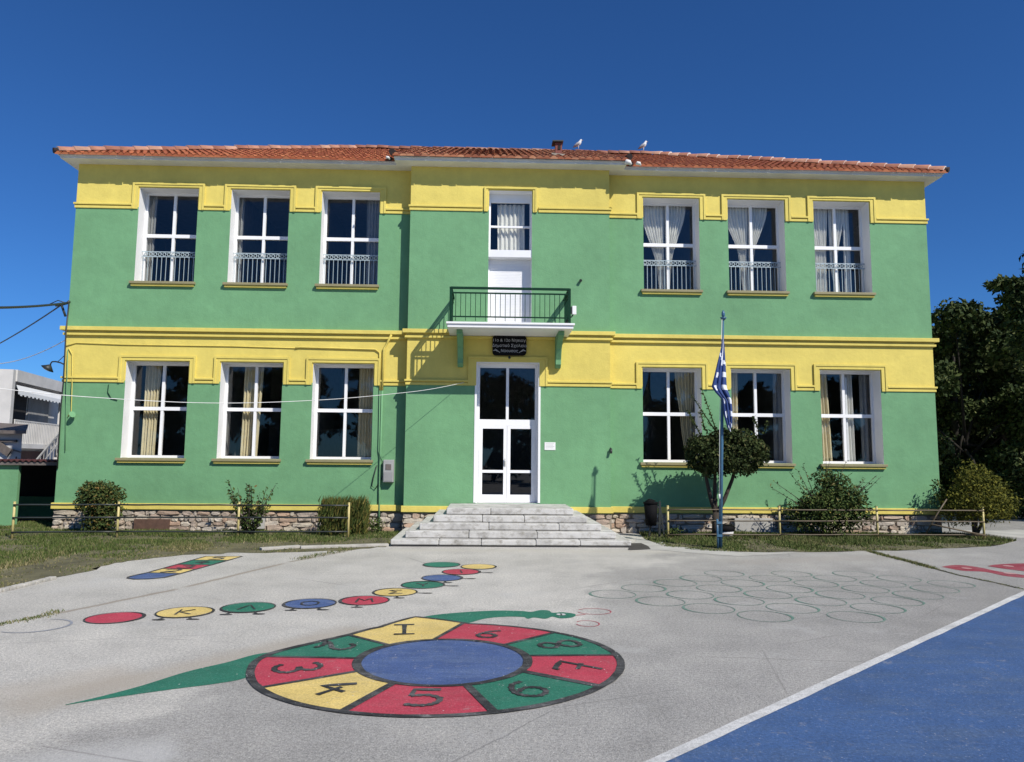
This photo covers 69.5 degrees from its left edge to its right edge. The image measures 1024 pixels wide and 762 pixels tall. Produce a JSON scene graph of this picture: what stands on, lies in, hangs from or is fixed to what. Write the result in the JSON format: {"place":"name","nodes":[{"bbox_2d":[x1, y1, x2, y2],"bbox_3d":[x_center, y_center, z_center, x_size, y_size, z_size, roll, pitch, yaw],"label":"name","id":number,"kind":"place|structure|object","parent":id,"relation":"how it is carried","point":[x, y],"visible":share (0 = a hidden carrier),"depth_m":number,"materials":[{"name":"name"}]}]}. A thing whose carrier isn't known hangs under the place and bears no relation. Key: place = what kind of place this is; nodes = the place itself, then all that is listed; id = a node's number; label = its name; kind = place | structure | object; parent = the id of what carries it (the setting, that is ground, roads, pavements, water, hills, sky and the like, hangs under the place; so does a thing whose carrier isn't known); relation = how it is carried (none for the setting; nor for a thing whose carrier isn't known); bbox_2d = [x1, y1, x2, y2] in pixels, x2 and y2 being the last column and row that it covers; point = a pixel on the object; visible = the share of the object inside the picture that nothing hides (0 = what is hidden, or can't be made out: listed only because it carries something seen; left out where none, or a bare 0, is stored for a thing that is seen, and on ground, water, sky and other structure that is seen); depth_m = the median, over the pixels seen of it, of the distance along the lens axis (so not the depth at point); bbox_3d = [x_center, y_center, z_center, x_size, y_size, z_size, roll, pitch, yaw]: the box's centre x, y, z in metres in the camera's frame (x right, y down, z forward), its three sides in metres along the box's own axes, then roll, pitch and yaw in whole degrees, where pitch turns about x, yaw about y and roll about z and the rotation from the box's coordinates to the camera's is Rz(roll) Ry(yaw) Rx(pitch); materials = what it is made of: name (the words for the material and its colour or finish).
{"place":"outdoors","nodes":[
{"label":"outdoors","id":0,"kind":"place"},
{"bbox_2d":[0,423,28,458],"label":"whitewashed shed","id":1,"kind":"structure","parent":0,"point":[11,440],"depth_m":23.89,"materials":[{"name":"white paint"}]},
{"bbox_2d":[0,459,56,525],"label":"green shed","id":2,"kind":"structure","parent":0,"point":[27,481],"depth_m":21.86,"materials":[{"name":"paint"}]},
{"bbox_2d":[0,369,62,458],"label":"neighbour house","id":3,"kind":"structure","parent":0,"point":[39,413],"depth_m":29.91,"materials":[{"name":"white paint"}]},
{"bbox_2d":[0,518,394,587],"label":"lawn soil","id":4,"kind":"structure","parent":0,"point":[41,571],"depth_m":14.30,"materials":[{"name":"brown soil"}]},
{"bbox_2d":[73,479,127,532],"bbox_3d":[-9.883,3.019,17.654,1.118,1.334,1.158,-4,-8,37],"label":"round bush","id":5,"kind":"object","parent":4,"relation":"on","point":[88,493],"visible":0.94,"depth_m":17.46,"materials":[{"name":"green plant"}]},
{"bbox_2d":[11,501,349,538],"bbox_3d":[-7.452,3.194,16.852,7.380,0.862,0.227,1,-6,-6],"label":"tube fence","id":6,"kind":"object","parent":4,"relation":"on","point":[118,505],"visible":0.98,"depth_m":16.83,"materials":[{"name":"metal"}]},
{"bbox_2d":[226,479,276,534],"bbox_3d":[-6.242,3.010,17.574,1.316,1.314,0.560,1,-6,-2],"label":"rose bush","id":7,"kind":"object","parent":4,"relation":"on","point":[245,523],"visible":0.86,"depth_m":17.54,"materials":[{"name":"green plant"}]},
{"bbox_2d":[259,543,388,550],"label":"lawn kerb","id":8,"kind":"structure","parent":4,"relation":"on","point":[323,546],"depth_m":15.11,"materials":[{"name":"white concrete"}]},
{"bbox_2d":[316,494,372,534],"bbox_3d":[-4.002,3.200,17.778,1.311,1.005,0.868,1,-6,-2],"label":"conifer hedge","id":9,"kind":"object","parent":4,"relation":"on","point":[360,510],"visible":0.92,"depth_m":17.55,"materials":[{"name":"green plant"}]},
{"bbox_2d":[367,514,384,532],"bbox_3d":[-3.378,3.514,18.133,0.509,0.516,0.373,3,-6,-20],"label":"weed clump","id":10,"kind":"object","parent":4,"relation":"on","point":[378,521],"visible":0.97,"depth_m":18.09,"materials":[{"name":"green plant"}]},
{"bbox_2d":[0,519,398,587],"bbox_3d":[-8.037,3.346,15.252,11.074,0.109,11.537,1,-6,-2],"label":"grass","id":11,"kind":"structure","parent":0,"point":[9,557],"depth_m":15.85,"materials":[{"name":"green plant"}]},
{"bbox_2d":[0,509,1023,761],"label":"ground","id":12,"kind":"structure","parent":0,"point":[688,675],"depth_m":7.78,"materials":[{"name":"concrete"}]},
{"bbox_2d":[0,576,56,592],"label":"lawn kerb","id":13,"kind":"structure","parent":12,"relation":"on","point":[25,584],"depth_m":10.43,"materials":[{"name":"white concrete"}]},
{"bbox_2d":[6,619,72,632],"bbox_3d":[-5.063,2.658,8.004,0.473,0.001,0.679,-1,-6,11],"label":"painted ring outline","id":14,"kind":"object","parent":12,"relation":"on","point":[70,621],"visible":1,"depth_m":7.88,"materials":[{"name":"paint"}]},
{"bbox_2d":[83,612,145,623],"bbox_3d":[-4.542,2.708,8.451,0.642,0.004,0.632,1,-6,-2],"label":"painted disc","id":15,"kind":"object","parent":12,"relation":"on","point":[112,617],"visible":1,"depth_m":8.46,"materials":[{"name":"red paint"}]},
{"bbox_2d":[152,606,214,619],"bbox_3d":[-3.886,2.742,8.729,0.666,0.006,0.779,1,-6,-2],"label":"painted disc","id":16,"kind":"object","parent":12,"relation":"on","point":[189,612],"visible":1,"depth_m":8.77,"materials":[{"name":"yellow paint"}]},
{"bbox_2d":[127,556,241,578],"bbox_3d":[-5.466,3.120,12.429,0.690,0.006,2.754,0,-6,5],"label":"painted hopscotch","id":17,"kind":"object","parent":12,"relation":"on","point":[189,565],"visible":1,"depth_m":12.31,"materials":[{"name":"multicoloured paint"}]},
{"bbox_2d":[220,602,275,614],"bbox_3d":[-3.247,2.780,9.039,0.656,0.005,0.777,1,-6,-2],"label":"painted disc","id":18,"kind":"object","parent":12,"relation":"on","point":[254,607],"visible":1,"depth_m":9.08,"materials":[{"name":"green paint"}]},
{"bbox_2d":[282,598,336,610],"bbox_3d":[-2.566,2.816,9.315,0.674,0.006,0.788,1,-6,-2],"label":"painted disc","id":19,"kind":"object","parent":12,"relation":"on","point":[318,603],"visible":1,"depth_m":9.37,"materials":[{"name":"blue paint"}]},
{"bbox_2d":[65,608,610,704],"bbox_3d":[-1.289,2.652,7.650,5.791,0.005,1.458,4,-7,-33],"label":"painted snake","id":20,"kind":"object","parent":12,"relation":"on","point":[233,670],"visible":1,"depth_m":6.38,"materials":[{"name":"green paint"}]},
{"bbox_2d":[339,595,389,606],"bbox_3d":[-1.899,2.849,9.576,0.654,0.005,0.731,5,-7,-36],"label":"painted disc","id":21,"kind":"object","parent":12,"relation":"on","point":[362,600],"visible":1,"depth_m":9.60,"materials":[{"name":"red paint"}]},
{"bbox_2d":[372,588,417,597],"bbox_3d":[-1.575,2.915,10.180,0.747,0.005,0.620,-5,-8,41],"label":"painted disc","id":22,"kind":"object","parent":12,"relation":"on","point":[396,592],"visible":1,"depth_m":10.20,"materials":[{"name":"yellow paint"}]},
{"bbox_2d":[401,581,456,588],"bbox_3d":[-1.267,2.984,10.797,0.756,0.006,0.653,-5,-8,44],"label":"painted disc","id":23,"kind":"object","parent":12,"relation":"on","point":[423,584],"visible":1,"depth_m":10.85,"materials":[{"name":"green paint"}]},
{"bbox_2d":[246,616,624,716],"bbox_3d":[-0.606,2.562,6.759,3.076,0.007,3.204,-4,-7,35],"label":"number wheel","id":24,"kind":"object","parent":12,"relation":"on","point":[416,666],"visible":1,"depth_m":6.47,"materials":[{"name":"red paint"}]},
{"bbox_2d":[423,562,460,566],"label":"painted disc","id":25,"kind":"object","parent":12,"relation":"on","point":[441,564],"visible":1,"depth_m":12.91,"materials":[{"name":"green paint"}]},
{"bbox_2d":[421,574,475,582],"bbox_3d":[-1.040,3.054,11.440,0.753,0.004,0.654,-5,-8,41],"label":"painted disc","id":26,"kind":"object","parent":12,"relation":"on","point":[443,577],"visible":1,"depth_m":11.47,"materials":[{"name":"blue paint"}]},
{"bbox_2d":[442,569,492,574],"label":"painted disc","id":27,"kind":"object","parent":12,"relation":"on","point":[461,571],"visible":1,"depth_m":12.12,"materials":[{"name":"red paint"}]},
{"bbox_2d":[461,564,496,568],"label":"painted disc","id":28,"kind":"object","parent":12,"relation":"on","point":[478,566],"visible":1,"depth_m":12.72,"materials":[{"name":"yellow paint"}]},
{"bbox_2d":[51,140,949,533],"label":"school building","id":29,"kind":"structure","parent":12,"relation":"on","point":[443,266],"depth_m":19.27,"materials":[{"name":"green paint"}]},
{"bbox_2d":[0,340,64,363],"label":"overhead wire","id":30,"kind":"object","parent":29,"relation":"attached to","point":[35,354],"visible":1,"depth_m":20.05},
{"bbox_2d":[41,356,63,371],"bbox_3d":[-11.649,-0.450,18.683,0.536,0.457,0.314,-1,-6,18],"label":"wall lamp","id":31,"kind":"object","parent":29,"relation":"attached to","point":[48,367],"visible":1,"depth_m":18.67,"materials":[{"name":"metal"}]},
{"bbox_2d":[50,300,70,316],"bbox_3d":[-11.582,-1.862,18.899,0.520,0.432,0.068,1,-6,-2],"label":"cable bracket","id":32,"kind":"object","parent":29,"relation":"attached to","point":[63,310],"visible":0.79,"depth_m":18.89,"materials":[{"name":"metal"}]},
{"bbox_2d":[0,306,59,343],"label":"overhead cable","id":33,"kind":"object","parent":32,"relation":"attached to","point":[30,324],"visible":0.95,"depth_m":20.38,"materials":[{"name":"rubber"}]},
{"bbox_2d":[0,302,67,308],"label":"overhead cable","id":34,"kind":"object","parent":32,"relation":"attached to","point":[26,306],"visible":1,"depth_m":17.25,"materials":[{"name":"rubber"}]},
{"bbox_2d":[57,302,69,468],"bbox_3d":[-11.342,0.077,18.642,0.057,4.249,0.185,4,-7,-28],"label":"corner cable","id":35,"kind":"object","parent":29,"relation":"attached to","point":[62,385],"visible":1,"depth_m":18.63,"materials":[{"name":"rubber"}]},
{"bbox_2d":[65,348,71,450],"bbox_3d":[-11.217,0.458,18.637,0.227,2.626,0.077,1,-6,-2],"label":"corner cable","id":36,"kind":"object","parent":29,"relation":"attached to","point":[66,399],"visible":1,"depth_m":18.63,"materials":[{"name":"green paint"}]},
{"bbox_2d":[69,411,75,416],"bbox_3d":[-11.061,0.840,18.578,0.143,0.153,0.210,4,-7,-28],"label":"junction box","id":37,"kind":"object","parent":29,"relation":"attached to","point":[72,414],"depth_m":18.52,"materials":[{"name":"green paint"}]},
{"bbox_2d":[115,355,195,462],"bbox_3d":[-9.067,0.735,19.004,1.922,2.726,0.727,1,-6,-2],"label":"window","id":38,"kind":"structure","parent":29,"relation":"in","point":[153,370],"depth_m":19.15,"materials":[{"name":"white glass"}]},
{"bbox_2d":[129,182,205,286],"bbox_3d":[-8.997,-3.787,19.458,1.862,2.756,0.677,1,-6,-2],"label":"window","id":39,"kind":"structure","parent":29,"relation":"in","point":[152,198],"depth_m":19.51,"materials":[{"name":"white glass"}]},
{"bbox_2d":[66,342,382,462],"bbox_3d":[-7.309,0.563,18.752,8.191,3.034,0.106,1,-6,-2],"label":"conduit pipe","id":40,"kind":"object","parent":29,"relation":"attached to","point":[277,347],"visible":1,"depth_m":18.94,"materials":[{"name":"green paint"}]},
{"bbox_2d":[0,382,463,402],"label":"overhead wire","id":41,"kind":"object","parent":29,"relation":"attached to","point":[200,402],"visible":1,"depth_m":13.08,"materials":[{"name":"black metal"}]},
{"bbox_2d":[211,356,289,463],"bbox_3d":[-6.684,0.764,19.079,1.912,2.726,0.727,1,-6,-2],"label":"window","id":42,"kind":"structure","parent":29,"relation":"in","point":[253,382],"depth_m":19.23,"materials":[{"name":"white glass"}]},
{"bbox_2d":[222,184,296,287],"bbox_3d":[-6.623,-3.758,19.533,1.852,2.756,0.677,1,-6,-2],"label":"window","id":43,"kind":"structure","parent":29,"relation":"in","point":[240,209],"depth_m":19.58,"materials":[{"name":"white glass"}]},
{"bbox_2d":[305,357,380,464],"bbox_3d":[-4.355,0.792,19.152,1.892,2.726,0.725,1,-6,-2],"label":"window","id":44,"kind":"structure","parent":29,"relation":"in","point":[367,375],"depth_m":19.30,"materials":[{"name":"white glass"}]},
{"bbox_2d":[315,186,386,289],"bbox_3d":[-4.265,-3.729,19.607,1.852,2.756,0.676,1,-6,-2],"label":"window","id":45,"kind":"structure","parent":29,"relation":"in","point":[373,207],"depth_m":19.75,"materials":[{"name":"white glass"}]},
{"bbox_2d":[378,334,391,530],"bbox_3d":[-3.226,1.291,18.800,0.285,4.999,0.101,-2,-7,26],"label":"conduit pipe","id":46,"kind":"object","parent":29,"relation":"attached to","point":[382,384],"visible":0.98,"depth_m":18.83,"materials":[{"name":"green paint"}]},
{"bbox_2d":[383,460,394,481],"bbox_3d":[-3.119,2.275,18.681,0.260,0.560,0.182,1,-6,-2],"label":"meter box","id":47,"kind":"object","parent":29,"relation":"attached to","point":[388,470],"visible":1,"depth_m":18.60,"materials":[{"name":"grey metal"}]},
{"bbox_2d":[371,465,382,488],"bbox_3d":[-3.409,2.436,18.706,0.300,0.604,0.021,1,-6,-2],"label":"loose cable","id":48,"kind":"object","parent":47,"relation":"hanging from","point":[373,478],"visible":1,"depth_m":18.69,"materials":[{"name":"metal"}]},
{"bbox_2d":[385,464,390,469],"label":"viewing window","id":49,"kind":"structure","parent":47,"relation":"in","point":[388,466],"depth_m":18.60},
{"bbox_2d":[468,356,547,502],"bbox_3d":[-0.122,1.232,18.798,2.022,3.681,0.366,1,-6,-2],"label":"entrance door","id":50,"kind":"structure","parent":29,"relation":"in","point":[541,370],"depth_m":18.81,"materials":[{"name":"white glass"}]},
{"bbox_2d":[492,336,526,355],"bbox_3d":[-0.067,-0.902,18.826,0.874,0.504,0.120,1,-6,-2],"label":"name plaque","id":51,"kind":"object","parent":29,"relation":"attached to","point":[509,345],"visible":1,"depth_m":18.77,"materials":[{"name":"black plastic"}]},
{"bbox_2d":[484,186,536,249],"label":"balcony window","id":52,"kind":"structure","parent":29,"relation":"in","point":[511,226],"depth_m":19.60,"materials":[{"name":"white glass"}]},
{"bbox_2d":[545,442,554,449],"bbox_3d":[0.960,1.645,18.646,0.276,0.194,0.014,1,-6,-2],"label":"wall notice","id":53,"kind":"object","parent":29,"relation":"attached to","point":[549,445],"depth_m":18.64,"materials":[{"name":"paper"}]},
{"bbox_2d":[565,306,575,322],"bbox_3d":[1.414,-1.566,17.859,0.276,0.499,0.100,1,-6,-2],"label":"floodlight","id":54,"kind":"object","parent":29,"relation":"attached to","point":[573,310],"visible":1,"depth_m":17.83,"materials":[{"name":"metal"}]},
{"bbox_2d":[573,139,582,148],"bbox_3d":[2.321,-8.367,26.120,0.325,0.394,0.221,4,-7,-33],"label":"gull","id":55,"kind":"object","parent":29,"relation":"on","point":[577,144],"visible":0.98,"depth_m":26.07,"materials":[{"name":"white"}]},
{"bbox_2d":[638,141,646,150],"bbox_3d":[4.635,-8.339,26.193,0.325,0.394,0.221,4,-7,-33],"label":"gull","id":56,"kind":"object","parent":29,"relation":"on","point":[643,145],"visible":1,"depth_m":26.14,"materials":[{"name":"white"}]},
{"bbox_2d":[637,192,705,294],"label":"window","id":57,"kind":"structure","parent":29,"relation":"in","point":[653,217],"depth_m":20.09,"materials":[{"name":"white glass"}]},
{"bbox_2d":[636,362,707,466],"bbox_3d":[4.155,0.895,19.423,1.882,2.726,0.726,1,-6,-2],"label":"window","id":58,"kind":"structure","parent":29,"relation":"in","point":[685,380],"depth_m":19.58,"materials":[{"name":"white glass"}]},
{"bbox_2d":[721,194,790,295],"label":"window","id":59,"kind":"structure","parent":29,"relation":"in","point":[744,221],"depth_m":20.14,"materials":[{"name":"white glass"}]},
{"bbox_2d":[726,363,796,467],"bbox_3d":[6.494,0.924,19.498,1.902,2.726,0.727,1,-6,-2],"label":"window","id":60,"kind":"structure","parent":29,"relation":"in","point":[778,415],"depth_m":19.72,"materials":[{"name":"white glass"}]},
{"bbox_2d":[807,196,876,297],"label":"window","id":61,"kind":"structure","parent":29,"relation":"in","point":[837,216],"depth_m":20.23,"materials":[{"name":"white glass"}]},
{"bbox_2d":[813,364,887,468],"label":"window","id":62,"kind":"structure","parent":29,"relation":"in","point":[847,417],"depth_m":19.79,"materials":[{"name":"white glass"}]},
{"bbox_2d":[391,503,630,547],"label":"entrance steps","id":63,"kind":"structure","parent":12,"relation":"on","point":[501,525],"depth_m":16.12,"materials":[{"name":"stone"}]},
{"bbox_2d":[0,548,1022,625],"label":"joint weeds","id":64,"kind":"object","parent":12,"relation":"on","point":[333,551],"visible":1,"depth_m":13.30,"materials":[{"name":"green plant"}]},
{"bbox_2d":[634,540,789,555],"bbox_3d":[3.828,3.531,15.523,3.692,0.001,1.889,-5,-8,41],"label":"concrete edge","id":65,"kind":"object","parent":12,"relation":"on","point":[653,545],"visible":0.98,"depth_m":15.12,"materials":[{"name":"grey concrete"}]},
{"bbox_2d":[628,543,649,549],"bbox_3d":[2.732,3.552,15.850,0.463,0.001,1.353,0,-6,9],"label":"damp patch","id":66,"kind":"object","parent":65,"relation":"on","point":[635,546],"visible":0.86,"depth_m":15.83,"materials":[{"name":"grey concrete"}]},
{"bbox_2d":[589,570,975,622],"bbox_3d":[4.060,3.031,10.776,5.288,0.001,3.526,6,-8,-43],"label":"painted ring pattern","id":67,"kind":"object","parent":12,"relation":"on","point":[792,617],"visible":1,"depth_m":10.24,"materials":[{"name":"paint"}]},
{"bbox_2d":[666,499,985,539],"bbox_3d":[7.559,3.323,17.659,7.856,1.036,0.179,1,-6,-4],"label":"tube fence","id":68,"kind":"object","parent":12,"relation":"on","point":[779,520],"visible":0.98,"depth_m":17.68,"materials":[{"name":"metal"}]},
{"bbox_2d":[666,595,1023,761],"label":"sports court","id":69,"kind":"object","parent":12,"relation":"on","point":[955,694],"depth_m":5.47,"materials":[{"name":"blue paint"}]},
{"bbox_2d":[644,591,1023,761],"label":"court line","id":70,"kind":"object","parent":69,"relation":"on","point":[708,737],"visible":1,"depth_m":5.87,"materials":[{"name":"white paint"}]},
{"bbox_2d":[878,554,1016,587],"bbox_3d":[7.445,3.320,13.224,0.178,0.001,4.430,1,-6,-1],"label":"yard joint","id":71,"kind":"object","parent":12,"relation":"on","point":[965,576],"visible":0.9,"depth_m":12.03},
{"bbox_2d":[931,297,1023,511],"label":"broadleaf tree","id":72,"kind":"object","parent":12,"relation":"on","point":[966,317],"visible":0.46,"depth_m":26.53,"materials":[{"name":"green plant"}]},
{"bbox_2d":[936,338,1022,462],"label":"broadleaf tree","id":73,"kind":"object","parent":12,"relation":"on","point":[980,435],"visible":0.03,"depth_m":32.93,"materials":[{"name":"green plant"}]},
{"bbox_2d":[936,326,1023,502],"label":"broadleaf tree","id":74,"kind":"object","parent":12,"relation":"on","point":[990,406],"visible":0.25,"depth_m":28.14,"materials":[{"name":"green plant"}]},
{"bbox_2d":[981,251,1023,376],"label":"overhanging tree","id":75,"kind":"object","parent":12,"relation":"on","point":[1011,297],"visible":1,"depth_m":21.07,"materials":[{"name":"green plant"}]},
{"bbox_2d":[990,483,1023,518],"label":"shrub","id":76,"kind":"object","parent":12,"relation":"on","point":[1017,513],"visible":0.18,"depth_m":24.41,"materials":[{"name":"green plant"}]},
{"bbox_2d":[1002,468,1023,518],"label":"shrub","id":77,"kind":"object","parent":12,"relation":"on","point":[1018,483],"visible":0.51,"depth_m":24.65,"materials":[{"name":"green plant"}]},
{"bbox_2d":[0,0,1023,381],"label":"sky","id":78,"kind":"structure","parent":0,"point":[918,82],"materials":[{"name":"blue"}]},
{"bbox_2d":[636,529,1015,551],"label":"grass","id":79,"kind":"structure","parent":0,"point":[796,542],"depth_m":17.02,"materials":[{"name":"green plant"}]},
{"bbox_2d":[643,499,664,536],"bbox_3d":[3.425,3.322,17.894,0.486,0.924,0.366,-3,-7,28],"label":"litter bin","id":80,"kind":"object","parent":79,"relation":"on","point":[651,506],"visible":0.97,"depth_m":17.85,"materials":[{"name":"black plastic"}]},
{"bbox_2d":[665,526,683,537],"bbox_3d":[3.814,3.584,17.469,0.520,0.342,0.367,1,-6,-2],"label":"weed clump","id":81,"kind":"object","parent":79,"relation":"on","point":[673,530],"visible":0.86,"depth_m":17.42,"materials":[{"name":"green plant"}]},
{"bbox_2d":[716,310,725,548],"bbox_3d":[4.524,1.002,15.940,0.322,5.141,0.140,1,-6,-2],"label":"flagpole","id":82,"kind":"object","parent":79,"relation":"on","point":[719,531],"visible":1,"depth_m":15.81,"materials":[{"name":"metal"}]},
{"bbox_2d":[712,338,732,431],"bbox_3d":[4.537,0.074,15.973,0.459,2.050,0.215,1,-6,-2],"label":"flag","id":83,"kind":"object","parent":82,"relation":"hanging from","point":[719,386],"visible":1,"depth_m":15.91,"materials":[{"name":"blue fabric"}]},
{"bbox_2d":[682,388,770,536],"bbox_3d":[5.180,1.970,17.791,2.159,3.613,1.560,1,-6,-2],"label":"round tree","id":84,"kind":"object","parent":79,"relation":"on","point":[742,451],"visible":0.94,"depth_m":17.56,"materials":[{"name":"green plant"}]},
{"bbox_2d":[722,524,734,536],"bbox_3d":[5.158,3.657,17.995,0.550,0.301,0.550,1,-6,-2],"label":"tyre planter","id":85,"kind":"object","parent":79,"relation":"on","point":[728,529],"visible":0.51,"depth_m":17.77,"materials":[{"name":"black rubber"}]},
{"bbox_2d":[770,458,876,536],"bbox_3d":[7.661,2.905,18.178,2.878,2.032,1.202,1,-6,-2],"label":"wide bush","id":86,"kind":"object","parent":79,"relation":"on","point":[836,497],"visible":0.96,"depth_m":17.96,"materials":[{"name":"green plant"}]},
{"bbox_2d":[928,479,950,530],"bbox_3d":[10.838,3.144,18.739,0.540,1.321,0.275,1,-6,-2],"label":"shrub","id":87,"kind":"object","parent":79,"relation":"on","point":[939,491],"visible":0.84,"depth_m":18.75,"materials":[{"name":"green plant"}]},
{"bbox_2d":[934,459,1023,532],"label":"bush","id":88,"kind":"object","parent":79,"relation":"on","point":[987,493],"visible":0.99,"depth_m":18.30,"materials":[{"name":"green plant"}]},
{"bbox_2d":[943,563,1023,577],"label":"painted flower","id":89,"kind":"object","parent":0,"point":[1019,566],"visible":1,"depth_m":13.02,"materials":[{"name":"paint"}]},
{"bbox_2d":[965,530,1023,537],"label":"path","id":90,"kind":"structure","parent":0,"point":[1014,533],"depth_m":19.77,"materials":[{"name":"concrete"}]}
]}

